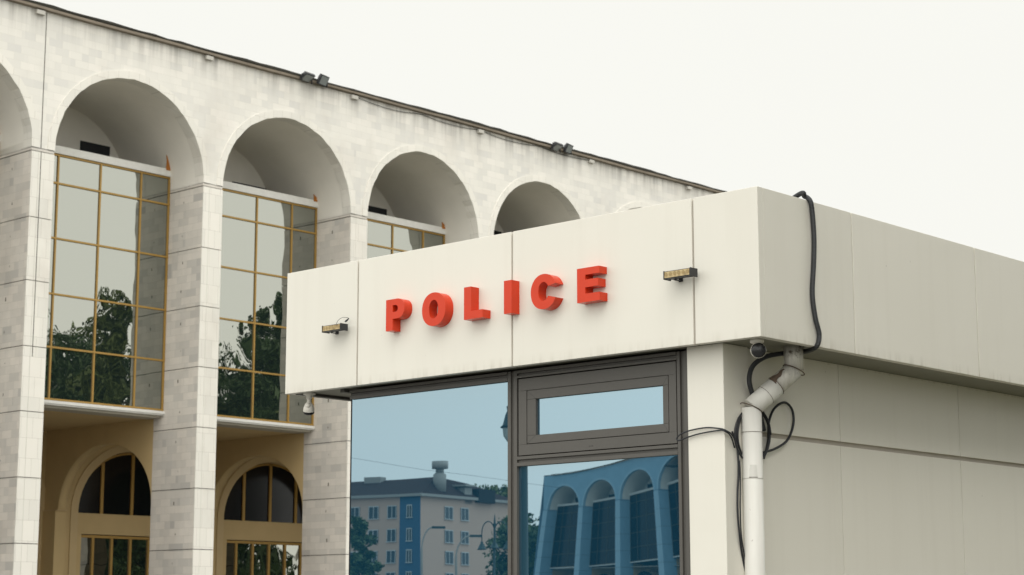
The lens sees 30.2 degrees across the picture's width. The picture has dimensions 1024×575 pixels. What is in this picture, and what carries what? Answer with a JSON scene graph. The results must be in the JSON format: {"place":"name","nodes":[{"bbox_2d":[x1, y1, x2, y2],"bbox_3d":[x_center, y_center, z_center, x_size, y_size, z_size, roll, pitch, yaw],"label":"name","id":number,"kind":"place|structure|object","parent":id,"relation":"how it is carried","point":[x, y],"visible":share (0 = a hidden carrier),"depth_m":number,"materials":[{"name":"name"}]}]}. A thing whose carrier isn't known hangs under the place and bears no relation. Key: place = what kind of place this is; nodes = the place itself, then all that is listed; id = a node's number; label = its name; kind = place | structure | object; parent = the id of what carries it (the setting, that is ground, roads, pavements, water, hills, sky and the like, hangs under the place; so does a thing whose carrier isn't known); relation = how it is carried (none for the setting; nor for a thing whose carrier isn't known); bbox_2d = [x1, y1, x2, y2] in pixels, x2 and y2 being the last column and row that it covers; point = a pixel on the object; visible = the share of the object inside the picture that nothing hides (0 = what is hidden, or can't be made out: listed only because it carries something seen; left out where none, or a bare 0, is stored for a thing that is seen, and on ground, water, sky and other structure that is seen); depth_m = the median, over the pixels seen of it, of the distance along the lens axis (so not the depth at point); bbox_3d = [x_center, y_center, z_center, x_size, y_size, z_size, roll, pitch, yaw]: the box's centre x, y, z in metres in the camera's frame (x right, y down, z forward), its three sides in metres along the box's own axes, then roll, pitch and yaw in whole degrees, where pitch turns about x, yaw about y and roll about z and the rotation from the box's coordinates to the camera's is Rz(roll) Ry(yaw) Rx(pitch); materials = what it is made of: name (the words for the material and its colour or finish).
{"place":"outdoors","nodes":[
{"label":"outdoors","id":0,"kind":"place"},
{"bbox_2d":[34,0,1023,261],"label":"sky","id":1,"kind":"structure","parent":0,"point":[908,114],"materials":[{"name":"white"}]},
{"label":"ground","id":2,"kind":"structure","parent":0,"visible":0},
{"bbox_2d":[0,0,727,574],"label":"arcade building","id":3,"kind":"structure","parent":2,"relation":"on","point":[174,214],"depth_m":52.75,"materials":[{"name":"stone"}]},
{"bbox_2d":[21,149,169,410],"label":"window","id":4,"kind":"structure","parent":3,"relation":"in","point":[107,299],"depth_m":50.39,"materials":[{"name":"white"}]},
{"bbox_2d":[80,535,149,574],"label":"lower window","id":5,"kind":"structure","parent":3,"relation":"in","point":[100,555],"depth_m":56.33,"materials":[{"name":"white"}]},
{"bbox_2d":[226,540,302,574],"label":"lower window","id":6,"kind":"structure","parent":3,"relation":"in","point":[242,557],"depth_m":60.49,"materials":[{"name":"white"}]},
{"bbox_2d":[217,188,316,425],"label":"window","id":7,"kind":"structure","parent":3,"relation":"in","point":[264,240],"depth_m":54.16,"materials":[{"name":"white"}]},
{"bbox_2d":[299,71,314,83],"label":"roof floodlight","id":8,"kind":"object","parent":3,"relation":"attached to","point":[306,76],"visible":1,"depth_m":54.27,"materials":[{"name":"black metal"}]},
{"bbox_2d":[316,73,329,87],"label":"roof floodlight","id":9,"kind":"object","parent":3,"relation":"attached to","point":[322,80],"visible":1,"depth_m":54.73,"materials":[{"name":"black metal"}]},
{"bbox_2d":[367,219,444,258],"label":"window","id":10,"kind":"structure","parent":3,"relation":"in","point":[383,238],"depth_m":58.52,"materials":[{"name":"white"}]},
{"bbox_2d":[358,97,585,159],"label":"cable","id":11,"kind":"object","parent":3,"relation":"hanging from","point":[470,128],"visible":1,"depth_m":59.36,"materials":[{"name":"black rubber"}]},
{"bbox_2d":[550,142,563,152],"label":"roof floodlight","id":12,"kind":"object","parent":3,"relation":"attached to","point":[556,146],"visible":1,"depth_m":62.10,"materials":[{"name":"black metal"}]},
{"bbox_2d":[563,143,573,154],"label":"roof floodlight","id":13,"kind":"object","parent":3,"relation":"attached to","point":[567,148],"visible":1,"depth_m":62.54,"materials":[{"name":"black metal"}]},
{"bbox_2d":[285,186,1023,574],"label":"police booth","id":14,"kind":"object","parent":2,"relation":"on","point":[529,440],"visible":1,"depth_m":11.66,"materials":[{"name":"white metal"}]},
{"bbox_2d":[303,392,315,414],"bbox_3d":[-1.402,0.805,13.092,0.094,0.158,0.092,-9,-13,42],"label":"security camera","id":15,"kind":"object","parent":14,"relation":"attached to","point":[308,408],"visible":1,"depth_m":13.07,"materials":[{"name":"white plastic"}]},
{"bbox_2d":[322,317,348,333],"bbox_3d":[-1.182,0.257,12.761,0.192,0.099,0.094,-9,-13,42],"label":"led floodlight","id":16,"kind":"object","parent":14,"relation":"attached to","point":[336,328],"visible":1,"depth_m":12.72,"materials":[{"name":"black metal"}]},
{"bbox_2d":[350,382,507,574],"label":"window glass","id":17,"kind":"structure","parent":14,"relation":"in","point":[429,469],"depth_m":12.27,"materials":[{"name":"blue glass"}]},
{"bbox_2d":[386,266,607,332],"bbox_3d":[-0.130,0.086,11.822,1.823,0.220,0.073,-9,-13,42],"label":"police sign","id":18,"kind":"object","parent":14,"relation":"attached to","point":[398,310],"visible":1,"depth_m":11.71,"materials":[{"name":"red plastic"}]},
{"bbox_2d":[519,361,677,455],"bbox_3d":[0.515,0.739,11.408,1.237,0.477,0.059,-9,-13,42],"label":"opening window","id":19,"kind":"structure","parent":14,"relation":"in","point":[638,400],"depth_m":11.37,"materials":[{"name":"metal"}]},
{"bbox_2d":[519,455,679,574],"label":"window glass","id":20,"kind":"structure","parent":14,"relation":"in","point":[618,516],"depth_m":11.27,"materials":[{"name":"blue glass"}]},
{"bbox_2d":[663,267,697,281],"bbox_3d":[0.968,-0.071,10.810,0.195,0.057,0.094,-9,-13,42],"label":"led floodlight","id":21,"kind":"object","parent":14,"relation":"attached to","point":[679,274],"visible":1,"depth_m":10.77,"materials":[{"name":"black metal"}]},
{"bbox_2d":[676,427,737,447],"bbox_3d":[1.089,0.853,10.748,0.363,0.123,0.118,-4,-11,21],"label":"cable","id":22,"kind":"object","parent":14,"relation":"attached to","point":[726,431],"visible":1,"depth_m":10.73,"materials":[{"name":"black rubber"}]},
{"bbox_2d":[731,431,744,570],"bbox_3d":[1.292,1.392,10.666,0.017,1.161,0.162,-7,-12,36],"label":"cable","id":23,"kind":"object","parent":14,"relation":"attached to","point":[737,499],"visible":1,"depth_m":10.66,"materials":[{"name":"black rubber"}]},
{"bbox_2d":[739,461,744,558],"bbox_3d":[1.308,1.347,10.696,0.032,0.791,0.094,-9,-13,42],"label":"cable","id":24,"kind":"object","parent":14,"relation":"attached to","point":[740,511],"visible":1,"depth_m":10.67,"materials":[{"name":"black rubber"}]},
{"bbox_2d":[734,411,771,458],"bbox_3d":[1.378,0.844,10.868,0.048,0.338,0.391,-9,-13,42],"label":"cable coil","id":25,"kind":"object","parent":14,"relation":"attached to","point":[736,430],"visible":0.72,"depth_m":10.77,"materials":[{"name":"black rubber"}]},
{"bbox_2d":[750,338,765,357],"bbox_3d":[1.373,0.341,10.588,0.088,0.114,0.085,0,-10,-1],"label":"security camera","id":26,"kind":"object","parent":14,"relation":"attached to","point":[758,349],"visible":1,"depth_m":10.55,"materials":[{"name":"white plastic"}]},
{"bbox_2d":[740,345,804,574],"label":"downpipe","id":27,"kind":"object","parent":14,"relation":"attached to","point":[770,391],"visible":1,"depth_m":10.72,"materials":[{"name":"metal"}]},
{"bbox_2d":[763,401,794,458],"bbox_3d":[1.554,0.834,11.076,0.015,0.353,0.343,-9,-13,42],"label":"cable","id":28,"kind":"object","parent":14,"relation":"attached to","point":[792,427],"visible":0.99,"depth_m":11.11,"materials":[{"name":"black rubber"}]},
{"bbox_2d":[747,191,821,431],"bbox_3d":[1.584,0.156,11.065,0.430,1.371,0.503,-2,-10,8],"label":"cable","id":29,"kind":"object","parent":14,"relation":"attached to","point":[815,347],"visible":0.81,"depth_m":10.86,"materials":[{"name":"grey rubber"}]}
]}

